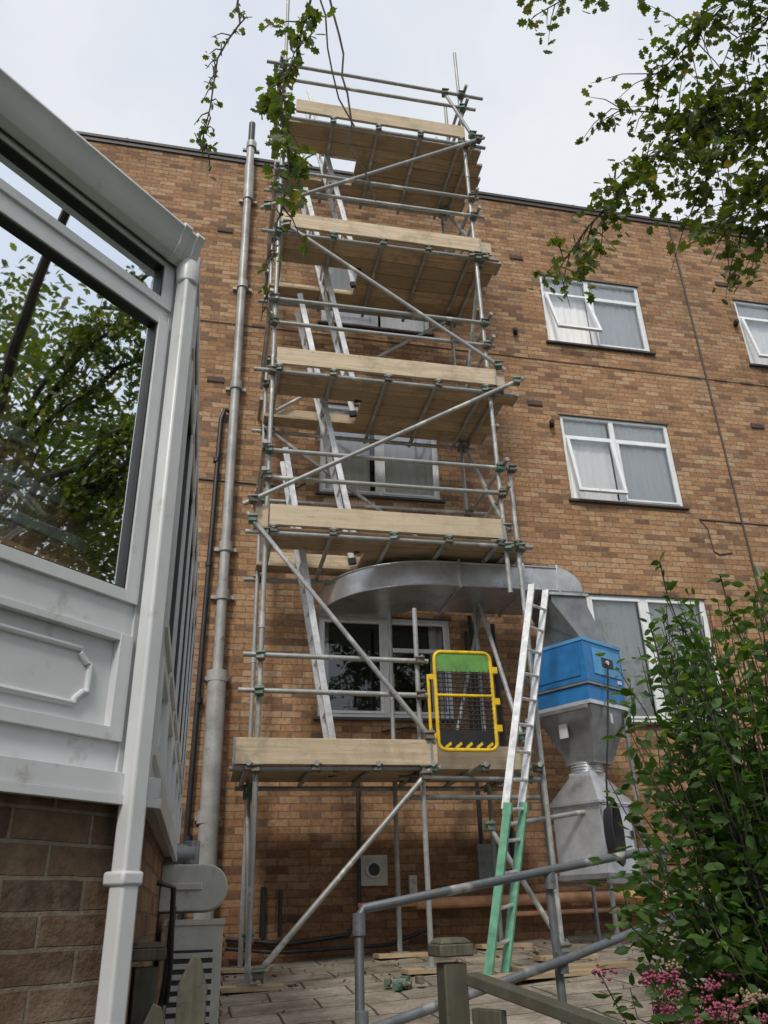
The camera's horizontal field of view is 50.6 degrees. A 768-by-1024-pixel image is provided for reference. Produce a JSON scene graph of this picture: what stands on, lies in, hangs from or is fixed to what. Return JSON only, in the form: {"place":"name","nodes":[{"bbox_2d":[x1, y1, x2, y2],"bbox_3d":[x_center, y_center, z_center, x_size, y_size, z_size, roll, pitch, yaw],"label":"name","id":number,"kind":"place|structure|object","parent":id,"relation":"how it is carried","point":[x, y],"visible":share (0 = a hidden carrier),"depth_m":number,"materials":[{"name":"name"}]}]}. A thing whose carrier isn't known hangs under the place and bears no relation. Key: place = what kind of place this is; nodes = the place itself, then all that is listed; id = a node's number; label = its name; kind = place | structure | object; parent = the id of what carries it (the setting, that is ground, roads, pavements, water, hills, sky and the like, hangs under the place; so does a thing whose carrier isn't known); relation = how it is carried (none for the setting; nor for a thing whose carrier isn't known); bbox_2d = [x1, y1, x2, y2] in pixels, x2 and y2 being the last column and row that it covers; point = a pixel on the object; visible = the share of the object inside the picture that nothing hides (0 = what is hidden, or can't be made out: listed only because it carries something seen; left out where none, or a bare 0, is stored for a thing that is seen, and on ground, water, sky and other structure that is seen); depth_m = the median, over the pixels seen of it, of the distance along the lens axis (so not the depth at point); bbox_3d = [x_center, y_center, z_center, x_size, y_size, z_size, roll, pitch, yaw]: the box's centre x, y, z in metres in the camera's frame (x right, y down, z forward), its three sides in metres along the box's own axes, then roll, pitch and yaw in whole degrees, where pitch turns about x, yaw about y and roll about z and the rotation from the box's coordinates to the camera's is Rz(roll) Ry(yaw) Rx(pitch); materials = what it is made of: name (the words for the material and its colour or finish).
{"place":"outdoors","nodes":[
{"label":"outdoors","id":0,"kind":"place"},
{"bbox_2d":[0,0,767,232],"label":"sky","id":1,"kind":"structure","parent":0,"point":[131,69],"materials":[{"name":"white"}]},
{"bbox_2d":[218,926,720,1023],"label":"paving","id":2,"kind":"structure","parent":0,"point":[330,999],"depth_m":5.86,"materials":[{"name":"grey stone"}]},
{"bbox_2d":[156,880,224,1023],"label":"air conditioning unit","id":3,"kind":"object","parent":2,"relation":"on","point":[186,940],"visible":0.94,"depth_m":3.68,"materials":[{"name":"metal"}]},
{"bbox_2d":[384,976,424,990],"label":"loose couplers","id":4,"kind":"object","parent":2,"relation":"on","point":[401,982],"visible":1,"depth_m":5.97,"materials":[{"name":"metal"}]},
{"bbox_2d":[220,0,598,992],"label":"scaffolding tower","id":5,"kind":"structure","parent":2,"relation":"on","point":[440,180],"depth_m":9.26,"materials":[{"name":"metal"}]},
{"bbox_2d":[280,447,339,777],"bbox_3d":[-0.801,0.939,8.545,0.662,3.516,0.368,4,-27,-11],"label":"ladder","id":6,"kind":"object","parent":5,"relation":"on","point":[323,701],"visible":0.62,"depth_m":8.38,"materials":[{"name":"metal"}]},
{"bbox_2d":[294,293,359,564],"bbox_3d":[-0.696,-1.073,9.583,0.763,3.498,0.368,4,-27,-11],"label":"ladder","id":7,"kind":"object","parent":5,"relation":"on","point":[302,317],"visible":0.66,"depth_m":9.48,"materials":[{"name":"metal"}]},
{"bbox_2d":[301,187,361,417],"bbox_3d":[-0.713,-2.772,10.434,0.753,3.398,0.368,4,-27,-11],"label":"ladder","id":8,"kind":"object","parent":5,"relation":"on","point":[336,317],"visible":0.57,"depth_m":10.32,"materials":[{"name":"metal"}]},
{"bbox_2d":[305,89,361,287],"bbox_3d":[-0.744,-4.584,11.338,0.764,3.349,0.368,4,-27,-11],"label":"ladder","id":9,"kind":"object","parent":5,"relation":"on","point":[342,213],"visible":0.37,"depth_m":11.27,"materials":[{"name":"metal"}]},
{"bbox_2d":[426,650,502,751],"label":"safety gate","id":10,"kind":"structure","parent":5,"relation":"attached to","point":[473,739],"depth_m":7.63,"materials":[{"name":"yellow metal"}]},
{"bbox_2d":[219,931,705,1023],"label":"fallen leaves","id":11,"kind":"object","parent":2,"relation":"on","point":[372,969],"visible":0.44,"depth_m":7.10,"materials":[{"name":"brown plant"}]},
{"bbox_2d":[317,559,661,947],"label":"extraction duct","id":12,"kind":"object","parent":2,"relation":"on","point":[580,716],"visible":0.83,"depth_m":8.53,"materials":[{"name":"metal"}]},
{"bbox_2d":[483,584,548,974],"bbox_3d":[1.193,2.124,7.118,0.180,3.514,1.668,-24,-34,37],"label":"ladder","id":13,"kind":"object","parent":2,"relation":"on","point":[508,808],"visible":0.85,"depth_m":6.87,"materials":[{"name":"metal"}]},
{"bbox_2d":[352,839,705,1023],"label":"metal handrail","id":14,"kind":"object","parent":2,"relation":"on","point":[559,962],"visible":0.65,"depth_m":3.57,"materials":[{"name":"grey metal"}]},
{"bbox_2d":[488,943,714,979],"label":"scaffold board offcuts","id":15,"kind":"object","parent":2,"relation":"on","point":[581,969],"visible":0.38,"depth_m":6.17,"materials":[{"name":"beige wood"}]},
{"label":"ground","id":16,"kind":"structure","parent":0,"visible":0},
{"bbox_2d":[0,67,204,1023],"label":"conservatory","id":17,"kind":"object","parent":16,"relation":"on","point":[100,261],"visible":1,"depth_m":2.29,"materials":[{"name":"white plastic"}]},
{"bbox_2d":[158,841,227,913],"bbox_3d":[-0.939,1.803,4.028,0.326,0.338,0.385,4,-27,-11],"label":"extractor cowl","id":18,"kind":"object","parent":17,"relation":"attached to","point":[201,888],"visible":0.92,"depth_m":3.86,"materials":[{"name":"metal"}]},
{"bbox_2d":[127,942,206,1023],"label":"garden gate post","id":19,"kind":"object","parent":16,"relation":"on","point":[144,1007],"visible":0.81,"depth_m":2.14,"materials":[{"name":"brown wood"}]},
{"bbox_2d":[86,140,767,967],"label":"walls","id":20,"kind":"structure","parent":16,"relation":"on","point":[306,846],"depth_m":10.90,"materials":[{"name":"brick"}]},
{"bbox_2d":[177,408,229,919],"bbox_3d":[-1.973,1.516,9.057,0.200,6.380,0.080,4,-27,-11],"label":"black waste pipe","id":21,"kind":"object","parent":20,"relation":"attached to","point":[198,697],"visible":0.84,"depth_m":9.05,"materials":[{"name":"plastic"}]},
{"bbox_2d":[193,121,259,918],"bbox_3d":[-1.906,-0.884,10.211,0.260,11.701,0.238,4,-27,-11],"label":"drainpipe","id":22,"kind":"object","parent":20,"relation":"attached to","point":[207,818],"visible":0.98,"depth_m":9.21,"materials":[{"name":"grey paint"}]},
{"bbox_2d":[76,131,764,239],"bbox_3d":[8.005,-2.258,19.631,41.080,0.126,11.090,4,-27,-11],"label":"roof coping","id":23,"kind":"object","parent":20,"relation":"on","point":[88,136],"visible":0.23,"depth_m":12.75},
{"bbox_2d":[225,615,710,954],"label":"wall services","id":24,"kind":"structure","parent":20,"relation":"attached to","point":[371,870],"depth_m":8.43,"materials":[{"name":"metal"}]},
{"bbox_2d":[199,222,767,619],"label":"wall cables","id":25,"kind":"object","parent":20,"relation":"attached to","point":[734,490],"depth_m":11.79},
{"bbox_2d":[207,227,764,428],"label":"air bricks","id":26,"kind":"object","parent":20,"relation":"attached to","point":[529,402],"visible":1,"depth_m":11.86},
{"bbox_2d":[313,273,767,725],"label":"window sills","id":27,"kind":"structure","parent":20,"relation":"attached to","point":[368,496],"depth_m":11.15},
{"bbox_2d":[317,266,767,722],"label":"window frames","id":28,"kind":"structure","parent":20,"relation":"attached to","point":[594,328],"depth_m":10.95,"materials":[{"name":"white plastic"}]},
{"bbox_2d":[325,267,767,716],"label":"curtains","id":29,"kind":"object","parent":20,"relation":"attached to","point":[647,475],"visible":0.3,"depth_m":11.51,"materials":[{"name":"white fabric"}]},
{"bbox_2d":[328,286,767,715],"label":"room interiors","id":30,"kind":"object","parent":20,"relation":"attached to","point":[354,675],"visible":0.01,"depth_m":10.90,"materials":[{"name":"black"}]},
{"bbox_2d":[513,319,738,426],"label":"wall lights","id":31,"kind":"object","parent":20,"relation":"attached to","point":[552,421],"depth_m":12.04,"materials":[{"name":"black plastic"}]},
{"bbox_2d":[189,0,767,320],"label":"oak tree","id":32,"kind":"object","parent":16,"relation":"on","point":[701,123],"visible":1,"depth_m":4.86,"materials":[{"name":"green plant"}]},
{"bbox_2d":[428,937,624,1023],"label":"wooden fence","id":33,"kind":"object","parent":16,"relation":"on","point":[455,980],"visible":1,"depth_m":2.07,"materials":[{"name":"brown wood"}]},
{"bbox_2d":[587,551,767,1023],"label":"garden bush","id":34,"kind":"object","parent":16,"relation":"on","point":[733,804],"visible":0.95,"depth_m":2.73,"materials":[{"name":"green plant"}]},
{"bbox_2d":[591,959,767,1023],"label":"pink flowering plant","id":35,"kind":"object","parent":16,"relation":"on","point":[674,1015],"visible":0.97,"depth_m":2.29,"materials":[{"name":"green plant"}]}
]}

